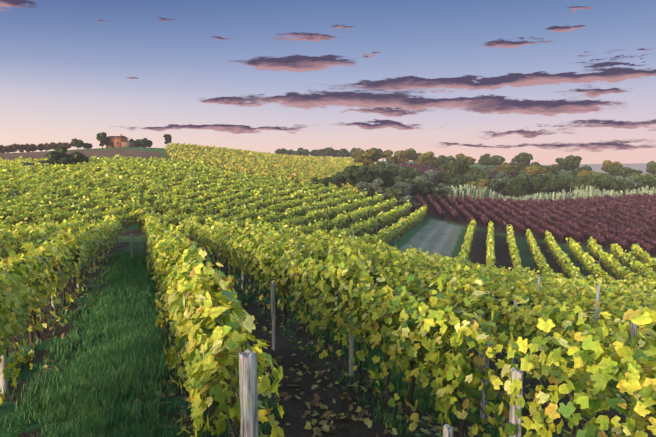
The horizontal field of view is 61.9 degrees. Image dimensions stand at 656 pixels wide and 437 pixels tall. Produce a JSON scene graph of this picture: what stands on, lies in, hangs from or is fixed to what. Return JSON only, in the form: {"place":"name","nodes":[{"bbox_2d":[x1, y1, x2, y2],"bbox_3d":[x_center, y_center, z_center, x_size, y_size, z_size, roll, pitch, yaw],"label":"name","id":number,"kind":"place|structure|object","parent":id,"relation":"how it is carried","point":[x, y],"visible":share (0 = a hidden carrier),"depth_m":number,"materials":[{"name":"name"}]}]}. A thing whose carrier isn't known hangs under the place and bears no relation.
{"place":"outdoors","nodes":[
{"label":"outdoors","id":0,"kind":"place"},
{"bbox_2d":[0,252,574,436],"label":"lane grass","id":1,"kind":"structure","parent":0,"point":[100,378],"depth_m":8.95,"materials":[{"name":"green plant"}]},
{"bbox_2d":[0,147,655,436],"bbox_3d":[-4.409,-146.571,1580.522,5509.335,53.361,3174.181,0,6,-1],"label":"ground","id":2,"kind":"structure","parent":0,"point":[433,232],"depth_m":11.62,"materials":[{"name":"brown soil"}]},
{"bbox_2d":[10,143,17,152],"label":"ridge tree","id":3,"kind":"object","parent":2,"relation":"on","point":[14,148],"visible":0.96,"depth_m":173.56,"materials":[{"name":"brown plant"}]},
{"bbox_2d":[17,144,24,152],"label":"ridge tree","id":4,"kind":"object","parent":2,"relation":"on","point":[21,148],"visible":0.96,"depth_m":174.24,"materials":[{"name":"brown plant"}]},
{"bbox_2d":[29,144,36,151],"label":"ridge tree","id":5,"kind":"object","parent":2,"relation":"on","point":[33,147],"visible":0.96,"depth_m":175.81,"materials":[{"name":"brown plant"}]},
{"bbox_2d":[43,151,71,167],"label":"tree","id":6,"kind":"object","parent":2,"relation":"on","point":[54,155],"visible":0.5,"depth_m":103.56,"materials":[{"name":"green plant"}]},
{"bbox_2d":[55,145,83,164],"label":"tree","id":7,"kind":"object","parent":2,"relation":"on","point":[74,156],"visible":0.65,"depth_m":105.86,"materials":[{"name":"green plant"}]},
{"bbox_2d":[70,138,84,147],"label":"round tree","id":8,"kind":"object","parent":2,"relation":"on","point":[75,142],"visible":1,"depth_m":183.33,"materials":[{"name":"green plant"}]},
{"bbox_2d":[76,155,88,163],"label":"bush","id":9,"kind":"object","parent":2,"relation":"on","point":[85,159],"visible":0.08,"depth_m":107.40,"materials":[{"name":"green plant"}]},
{"bbox_2d":[96,132,109,147],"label":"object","id":10,"kind":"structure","parent":2,"relation":"on","point":[102,138],"depth_m":187.42,"materials":[{"name":"green plant"}]},
{"bbox_2d":[0,154,224,174],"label":"vineyard","id":11,"kind":"object","parent":2,"relation":"on","point":[19,166],"visible":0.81,"depth_m":104.87,"materials":[{"name":"green plant"}]},
{"bbox_2d":[7,159,222,173],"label":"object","id":12,"kind":"object","parent":2,"relation":"on","point":[134,167],"visible":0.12,"depth_m":104.56,"materials":[{"name":"green plant"}]},
{"bbox_2d":[106,134,134,147],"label":"farm house","id":13,"kind":"structure","parent":2,"relation":"on","point":[120,141],"depth_m":189.27,"materials":[{"name":"brick"}]},
{"bbox_2d":[137,138,148,146],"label":"tree","id":14,"kind":"object","parent":2,"relation":"on","point":[143,143],"visible":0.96,"depth_m":195.60,"materials":[{"name":"green plant"}]},
{"bbox_2d":[163,134,171,143],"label":"slender tree","id":15,"kind":"object","parent":2,"relation":"on","point":[168,137],"visible":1,"depth_m":200.81,"materials":[{"name":"green plant"}]},
{"bbox_2d":[239,349,258,436],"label":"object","id":16,"kind":"object","parent":2,"relation":"on","point":[248,396],"visible":1,"depth_m":3.87,"materials":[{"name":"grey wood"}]},
{"bbox_2d":[166,146,372,197],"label":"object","id":17,"kind":"object","parent":2,"relation":"on","point":[175,158],"visible":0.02,"depth_m":119.15,"materials":[{"name":"green plant"}]},
{"bbox_2d":[271,282,275,349],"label":"wooden post","id":18,"kind":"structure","parent":2,"relation":"on","point":[273,313],"depth_m":11.11,"materials":[{"name":"grey wood"}]},
{"bbox_2d":[165,142,383,196],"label":"vineyard","id":19,"kind":"object","parent":2,"relation":"on","point":[294,163],"visible":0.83,"depth_m":145.70,"materials":[{"name":"green plant"}]},
{"bbox_2d":[274,148,287,153],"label":"tree","id":20,"kind":"object","parent":2,"relation":"on","point":[281,151],"visible":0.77,"depth_m":319.95,"materials":[{"name":"green plant"}]},
{"bbox_2d":[294,149,309,155],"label":"tree","id":21,"kind":"object","parent":2,"relation":"on","point":[304,152],"visible":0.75,"depth_m":319.58,"materials":[{"name":"green plant"}]},
{"bbox_2d":[32,260,572,436],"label":"fallen leaves","id":22,"kind":"object","parent":2,"relation":"on","point":[325,427],"visible":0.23,"depth_m":8.00,"materials":[{"name":"brown plant"}]},
{"bbox_2d":[309,149,320,156],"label":"tree","id":23,"kind":"object","parent":2,"relation":"on","point":[315,153],"visible":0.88,"depth_m":330.37,"materials":[{"name":"green plant"}]},
{"bbox_2d":[311,177,326,187],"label":"bush","id":24,"kind":"object","parent":2,"relation":"on","point":[320,181],"visible":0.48,"depth_m":103.23,"materials":[{"name":"green plant"}]},
{"bbox_2d":[0,240,642,394],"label":"vineyard posts","id":25,"kind":"object","parent":2,"relation":"on","point":[3,363],"depth_m":9.73,"materials":[{"name":"grey wood"}]},
{"bbox_2d":[72,243,652,435],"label":"trellis wires","id":26,"kind":"object","parent":25,"relation":"attached to","point":[419,372],"visible":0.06,"depth_m":5.40,"materials":[{"name":"grey metal"}]},
{"bbox_2d":[15,172,634,279],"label":"vineyard posts","id":27,"kind":"object","parent":2,"relation":"on","point":[343,228],"visible":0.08,"depth_m":67.81,"materials":[{"name":"wood"}]},
{"bbox_2d":[0,247,652,436],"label":"grapevine trunks","id":28,"kind":"object","parent":2,"relation":"on","point":[385,400],"visible":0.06,"depth_m":9.54,"materials":[{"name":"brown plant"}]},
{"bbox_2d":[320,147,334,156],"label":"tree","id":29,"kind":"object","parent":2,"relation":"on","point":[327,151],"visible":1,"depth_m":315.64,"materials":[{"name":"green plant"}]},
{"bbox_2d":[0,211,655,436],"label":"grapevines","id":30,"kind":"object","parent":2,"relation":"on","point":[190,303],"visible":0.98,"depth_m":7.90,"materials":[{"name":"green plant"}]},
{"bbox_2d":[0,171,655,287],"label":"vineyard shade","id":31,"kind":"object","parent":2,"relation":"on","point":[217,211],"visible":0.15,"depth_m":68.32,"materials":[{"name":"green plant"}]},
{"bbox_2d":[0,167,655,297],"bbox_3d":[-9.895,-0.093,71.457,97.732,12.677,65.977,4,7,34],"label":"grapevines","id":32,"kind":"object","parent":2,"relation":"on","point":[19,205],"visible":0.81,"depth_m":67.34,"materials":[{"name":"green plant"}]},
{"bbox_2d":[2,229,655,330],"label":"vineyard","id":33,"kind":"object","parent":2,"relation":"on","point":[77,260],"visible":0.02,"depth_m":17.83,"materials":[{"name":"green plant"}]},
{"bbox_2d":[322,175,343,188],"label":"tree","id":34,"kind":"object","parent":2,"relation":"on","point":[337,180],"visible":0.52,"depth_m":104.75,"materials":[{"name":"green plant"}]},
{"bbox_2d":[339,148,350,156],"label":"tree","id":35,"kind":"object","parent":2,"relation":"on","point":[344,152],"visible":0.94,"depth_m":313.46,"materials":[{"name":"green plant"}]},
{"bbox_2d":[334,171,357,186],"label":"tree","id":36,"kind":"object","parent":2,"relation":"on","point":[347,176],"visible":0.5,"depth_m":107.70,"materials":[{"name":"green plant"}]},
{"bbox_2d":[350,149,363,158],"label":"tree","id":37,"kind":"object","parent":2,"relation":"on","point":[355,153],"visible":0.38,"depth_m":232.08,"materials":[{"name":"green plant"}]},
{"bbox_2d":[340,165,382,183],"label":"tree","id":38,"kind":"object","parent":2,"relation":"on","point":[359,173],"visible":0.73,"depth_m":108.00,"materials":[{"name":"green plant"}]},
{"bbox_2d":[354,149,378,165],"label":"tree","id":39,"kind":"object","parent":2,"relation":"on","point":[368,158],"visible":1,"depth_m":172.43,"materials":[{"name":"green plant"}]},
{"bbox_2d":[355,178,382,196],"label":"tree","id":40,"kind":"object","parent":2,"relation":"on","point":[362,186],"visible":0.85,"depth_m":102.34,"materials":[{"name":"green plant"}]},
{"bbox_2d":[366,148,384,158],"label":"tree","id":41,"kind":"object","parent":2,"relation":"on","point":[378,150],"visible":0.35,"depth_m":242.51,"materials":[{"name":"green plant"}]},
{"bbox_2d":[366,162,386,169],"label":"tree","id":42,"kind":"object","parent":2,"relation":"on","point":[377,164],"visible":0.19,"depth_m":149.09,"materials":[{"name":"green plant"}]},
{"bbox_2d":[371,183,385,198],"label":"tree","id":43,"kind":"object","parent":2,"relation":"on","point":[379,190],"visible":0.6,"depth_m":102.88,"materials":[{"name":"green plant"}]},
{"bbox_2d":[369,167,388,186],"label":"tree","id":44,"kind":"object","parent":2,"relation":"on","point":[381,172],"visible":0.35,"depth_m":113.25,"materials":[{"name":"green plant"}]},
{"bbox_2d":[383,187,404,204],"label":"tree","id":45,"kind":"object","parent":2,"relation":"on","point":[392,192],"visible":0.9,"depth_m":101.49,"materials":[{"name":"green plant"}]},
{"bbox_2d":[384,175,403,187],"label":"tree","id":46,"kind":"object","parent":2,"relation":"on","point":[392,179],"visible":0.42,"depth_m":115.48,"materials":[{"name":"green plant"}]},
{"bbox_2d":[388,165,403,174],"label":"tree","id":47,"kind":"object","parent":2,"relation":"on","point":[397,168],"visible":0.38,"depth_m":151.49,"materials":[{"name":"green plant"}]},
{"bbox_2d":[384,150,408,166],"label":"tree","id":48,"kind":"object","parent":2,"relation":"on","point":[398,157],"visible":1,"depth_m":223.37,"materials":[{"name":"green plant"}]},
{"bbox_2d":[387,169,409,178],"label":"tree","id":49,"kind":"object","parent":2,"relation":"on","point":[404,172],"visible":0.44,"depth_m":138.46,"materials":[{"name":"green plant"}]},
{"bbox_2d":[391,182,413,196],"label":"tree","id":50,"kind":"object","parent":2,"relation":"on","point":[406,187],"visible":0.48,"depth_m":109.94,"materials":[{"name":"green plant"}]},
{"bbox_2d":[401,149,413,162],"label":"tree","id":51,"kind":"object","parent":2,"relation":"on","point":[408,153],"visible":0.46,"depth_m":242.62,"materials":[{"name":"green plant"}]},
{"bbox_2d":[398,167,419,174],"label":"tree","id":52,"kind":"object","parent":2,"relation":"on","point":[414,170],"visible":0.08,"depth_m":146.03,"materials":[{"name":"green plant"}]},
{"bbox_2d":[399,196,420,211],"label":"tree","id":53,"kind":"object","parent":2,"relation":"on","point":[404,199],"visible":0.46,"depth_m":97.68,"materials":[{"name":"green plant"}]},
{"bbox_2d":[408,171,423,182],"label":"tree","id":54,"kind":"object","parent":2,"relation":"on","point":[413,175],"visible":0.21,"depth_m":142.59,"materials":[{"name":"green plant"}]},
{"bbox_2d":[403,178,430,199],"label":"tree","id":55,"kind":"object","parent":2,"relation":"on","point":[419,187],"visible":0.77,"depth_m":114.98,"materials":[{"name":"green plant"}]},
{"bbox_2d":[408,148,425,161],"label":"tree","id":56,"kind":"object","parent":2,"relation":"on","point":[414,155],"visible":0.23,"depth_m":255.65,"materials":[{"name":"green plant"}]},
{"bbox_2d":[412,175,430,183],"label":"tree","id":57,"kind":"object","parent":2,"relation":"on","point":[417,178],"visible":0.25,"depth_m":127.57,"materials":[{"name":"green plant"}]},
{"bbox_2d":[415,151,436,165],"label":"tree","id":58,"kind":"object","parent":2,"relation":"on","point":[429,157],"visible":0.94,"depth_m":217.27,"materials":[{"name":"green plant"}]},
{"bbox_2d":[417,182,437,199],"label":"bush","id":59,"kind":"object","parent":2,"relation":"on","point":[434,192],"visible":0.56,"depth_m":117.25,"materials":[{"name":"green plant"}]},
{"bbox_2d":[421,170,438,186],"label":"tree","id":60,"kind":"object","parent":2,"relation":"on","point":[432,176],"visible":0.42,"depth_m":150.17,"materials":[{"name":"green plant"}]},
{"bbox_2d":[431,182,448,198],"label":"bush","id":61,"kind":"object","parent":2,"relation":"on","point":[443,189],"visible":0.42,"depth_m":120.31,"materials":[{"name":"green plant"}]},
{"bbox_2d":[431,155,454,167],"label":"tree","id":62,"kind":"object","parent":2,"relation":"on","point":[441,159],"visible":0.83,"depth_m":209.38,"materials":[{"name":"green plant"}]},
{"bbox_2d":[436,169,457,184],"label":"tree","id":63,"kind":"object","parent":2,"relation":"on","point":[446,176],"visible":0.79,"depth_m":153.16,"materials":[{"name":"green plant"}]},
{"bbox_2d":[443,424,453,436],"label":"post","id":64,"kind":"object","parent":2,"relation":"on","point":[447,430],"visible":1,"depth_m":4.66,"materials":[{"name":"grey wood"}]},
{"bbox_2d":[439,158,469,176],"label":"tree","id":65,"kind":"object","parent":2,"relation":"on","point":[459,166],"visible":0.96,"depth_m":172.70,"materials":[{"name":"green plant"}]},
{"bbox_2d":[446,177,465,188],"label":"bush","id":66,"kind":"object","parent":2,"relation":"on","point":[455,182],"visible":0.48,"depth_m":138.04,"materials":[{"name":"green plant"}]},
{"bbox_2d":[398,163,525,177],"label":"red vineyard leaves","id":67,"kind":"object","parent":2,"relation":"on","point":[421,168],"visible":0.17,"depth_m":204.98,"materials":[{"name":"plant"}]},
{"bbox_2d":[454,153,475,164],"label":"tree","id":68,"kind":"object","parent":2,"relation":"on","point":[470,160],"visible":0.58,"depth_m":221.62,"materials":[{"name":"yellow plant"}]},
{"bbox_2d":[463,173,490,184],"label":"tree","id":69,"kind":"object","parent":2,"relation":"on","point":[469,178],"visible":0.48,"depth_m":149.81,"materials":[{"name":"green plant"}]},
{"bbox_2d":[466,179,489,191],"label":"bush","id":70,"kind":"object","parent":2,"relation":"on","point":[482,183],"visible":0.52,"depth_m":131.97,"materials":[{"name":"orange plant"}]},
{"bbox_2d":[467,167,490,174],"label":"tree","id":71,"kind":"object","parent":2,"relation":"on","point":[475,170],"visible":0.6,"depth_m":171.39,"materials":[{"name":"green plant"}]},
{"bbox_2d":[480,322,489,423],"bbox_3d":[2.340,2.377,8.139,0.104,1.706,0.094,0,6,-1],"label":"post","id":72,"kind":"object","parent":2,"relation":"on","point":[483,393],"visible":0.23,"depth_m":8.13,"materials":[{"name":"grey wood"}]},
{"bbox_2d":[478,153,496,167],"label":"tree","id":73,"kind":"object","parent":2,"relation":"on","point":[484,159],"visible":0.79,"depth_m":245.10,"materials":[{"name":"green plant"}]},
{"bbox_2d":[476,179,501,191],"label":"bush","id":74,"kind":"object","parent":2,"relation":"on","point":[494,185],"visible":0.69,"depth_m":143.01,"materials":[{"name":"green plant"}]},
{"bbox_2d":[489,155,504,167],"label":"tree","id":75,"kind":"object","parent":2,"relation":"on","point":[499,159],"visible":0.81,"depth_m":244.15,"materials":[{"name":"green plant"}]},
{"bbox_2d":[491,171,511,187],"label":"tree","id":76,"kind":"object","parent":2,"relation":"on","point":[502,177],"visible":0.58,"depth_m":151.43,"materials":[{"name":"green plant"}]},
{"bbox_2d":[494,162,517,175],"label":"tree","id":77,"kind":"object","parent":2,"relation":"on","point":[508,169],"visible":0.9,"depth_m":185.74,"materials":[{"name":"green plant"}]},
{"bbox_2d":[510,295,517,376],"bbox_3d":[3.633,2.485,10.695,0.094,2.009,0.096,0,6,-1],"label":"post","id":78,"kind":"object","parent":2,"relation":"on","point":[513,359],"visible":0.17,"depth_m":10.60,"materials":[{"name":"grey wood"}]},
{"bbox_2d":[508,367,522,436],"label":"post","id":79,"kind":"object","parent":2,"relation":"on","point":[516,374],"visible":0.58,"depth_m":4.87,"materials":[{"name":"grey wood"}]},
{"bbox_2d":[503,177,529,198],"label":"bush","id":80,"kind":"object","parent":2,"relation":"on","point":[516,187],"visible":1,"depth_m":135.50,"materials":[{"name":"green plant"}]},
{"bbox_2d":[511,152,532,170],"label":"tree","id":81,"kind":"object","parent":2,"relation":"on","point":[522,159],"visible":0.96,"depth_m":231.25,"materials":[{"name":"green plant"}]},
{"bbox_2d":[516,173,530,180],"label":"tree","id":82,"kind":"object","parent":2,"relation":"on","point":[523,175],"visible":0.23,"depth_m":153.78,"materials":[{"name":"green plant"}]},
{"bbox_2d":[410,193,655,255],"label":"grapevines","id":83,"kind":"object","parent":2,"relation":"on","point":[634,199],"visible":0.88,"depth_m":100.49,"materials":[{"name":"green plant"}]},
{"bbox_2d":[521,161,545,178],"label":"tree","id":84,"kind":"object","parent":2,"relation":"on","point":[531,164],"visible":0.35,"depth_m":198.29,"materials":[{"name":"green plant"}]},
{"bbox_2d":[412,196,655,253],"bbox_3d":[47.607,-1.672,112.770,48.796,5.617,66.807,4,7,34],"label":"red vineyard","id":85,"kind":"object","parent":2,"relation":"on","point":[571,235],"visible":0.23,"depth_m":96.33,"materials":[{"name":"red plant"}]},
{"bbox_2d":[524,165,551,177],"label":"tree","id":86,"kind":"object","parent":2,"relation":"on","point":[533,171],"visible":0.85,"depth_m":182.09,"materials":[{"name":"yellow plant"}]},
{"bbox_2d":[527,178,548,194],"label":"bush","id":87,"kind":"object","parent":2,"relation":"on","point":[533,189],"visible":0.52,"depth_m":139.63,"materials":[{"name":"green plant"}]},
{"bbox_2d":[537,276,540,317],"bbox_3d":[6.214,2.889,16.218,0.101,2.386,0.095,0,6,-1],"label":"post","id":88,"kind":"object","parent":2,"relation":"on","point":[538,282],"visible":0.17,"depth_m":16.09,"materials":[{"name":"grey wood"}]},
{"bbox_2d":[432,184,655,202],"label":"reeds","id":89,"kind":"object","parent":2,"relation":"on","point":[464,192],"visible":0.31,"depth_m":128.87,"materials":[{"name":"green plant"}]},
{"bbox_2d":[529,173,562,192],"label":"bush","id":90,"kind":"object","parent":2,"relation":"on","point":[548,182],"visible":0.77,"depth_m":137.75,"materials":[{"name":"green plant"}]},
{"bbox_2d":[545,164,560,174],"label":"tree","id":91,"kind":"object","parent":2,"relation":"on","point":[554,168],"visible":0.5,"depth_m":198.94,"materials":[{"name":"green plant"}]},
{"bbox_2d":[554,175,574,192],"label":"bush","id":92,"kind":"object","parent":2,"relation":"on","point":[565,185],"visible":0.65,"depth_m":151.88,"materials":[{"name":"green plant"}]},
{"bbox_2d":[555,157,578,174],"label":"tree","id":93,"kind":"object","parent":2,"relation":"on","point":[566,164],"visible":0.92,"depth_m":216.48,"materials":[{"name":"green plant"}]},
{"bbox_2d":[565,154,581,168],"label":"tree","id":94,"kind":"object","parent":2,"relation":"on","point":[577,159],"visible":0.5,"depth_m":224.61,"materials":[{"name":"green plant"}]},
{"bbox_2d":[572,165,591,176],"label":"tree","id":95,"kind":"object","parent":2,"relation":"on","point":[576,171],"visible":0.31,"depth_m":182.20,"materials":[{"name":"green plant"}]},
{"bbox_2d":[569,176,599,193],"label":"bush","id":96,"kind":"object","parent":2,"relation":"on","point":[578,182],"visible":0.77,"depth_m":135.60,"materials":[{"name":"green plant"}]},
{"bbox_2d":[573,173,598,180],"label":"tree","id":97,"kind":"object","parent":2,"relation":"on","point":[595,175],"visible":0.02,"depth_m":149.72,"materials":[{"name":"green plant"}]},
{"bbox_2d":[575,170,600,177],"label":"tree","id":98,"kind":"object","parent":2,"relation":"on","point":[583,173],"visible":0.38,"depth_m":162.45,"materials":[{"name":"yellow plant"}]},
{"bbox_2d":[595,284,600,315],"bbox_3d":[6.309,2.775,12.876,0.104,2.487,0.094,0,6,-1],"label":"post","id":99,"kind":"object","parent":2,"relation":"on","point":[597,298],"visible":0.23,"depth_m":12.76,"materials":[{"name":"grey wood"}]},
{"bbox_2d":[597,180,608,192],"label":"bush","id":100,"kind":"object","parent":2,"relation":"on","point":[602,184],"visible":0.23,"depth_m":137.41,"materials":[{"name":"green plant"}]},
{"bbox_2d":[598,173,611,178],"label":"tree","id":101,"kind":"object","parent":2,"relation":"on","point":[605,175],"visible":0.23,"depth_m":161.00,"materials":[{"name":"green plant"}]},
{"bbox_2d":[600,160,622,172],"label":"tree","id":102,"kind":"object","parent":2,"relation":"on","point":[607,164],"visible":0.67,"depth_m":220.25,"materials":[{"name":"yellow plant"}]},
{"bbox_2d":[608,164,628,175],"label":"tree","id":103,"kind":"object","parent":2,"relation":"on","point":[613,169],"visible":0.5,"depth_m":186.27,"materials":[{"name":"green plant"}]},
{"bbox_2d":[606,178,635,193],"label":"bush","id":104,"kind":"object","parent":2,"relation":"on","point":[620,184],"visible":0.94,"depth_m":138.19,"materials":[{"name":"green plant"}]},
{"bbox_2d":[613,176,637,192],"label":"tree","id":105,"kind":"object","parent":2,"relation":"on","point":[629,179],"visible":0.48,"depth_m":145.44,"materials":[{"name":"green plant"}]},
{"bbox_2d":[617,167,642,176],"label":"tree","id":106,"kind":"object","parent":2,"relation":"on","point":[625,171],"visible":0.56,"depth_m":176.48,"materials":[{"name":"green plant"}]},
{"bbox_2d":[625,321,636,435],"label":"post","id":107,"kind":"object","parent":2,"relation":"on","point":[633,328],"visible":0.08,"depth_m":8.02,"materials":[{"name":"grey wood"}]},
{"bbox_2d":[625,173,655,183],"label":"tree","id":108,"kind":"object","parent":2,"relation":"on","point":[635,176],"visible":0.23,"depth_m":152.80,"materials":[{"name":"green plant"}]},
{"bbox_2d":[639,176,655,189],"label":"tree","id":109,"kind":"object","parent":2,"relation":"on","point":[649,182],"visible":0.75,"depth_m":135.19,"materials":[{"name":"green plant"}]},
{"bbox_2d":[646,161,655,174],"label":"tree","id":110,"kind":"object","parent":2,"relation":"on","point":[651,167],"visible":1,"depth_m":221.09,"materials":[{"name":"green plant"}]},
{"bbox_2d":[0,0,655,164],"label":"sky","id":111,"kind":"structure","parent":0,"point":[548,80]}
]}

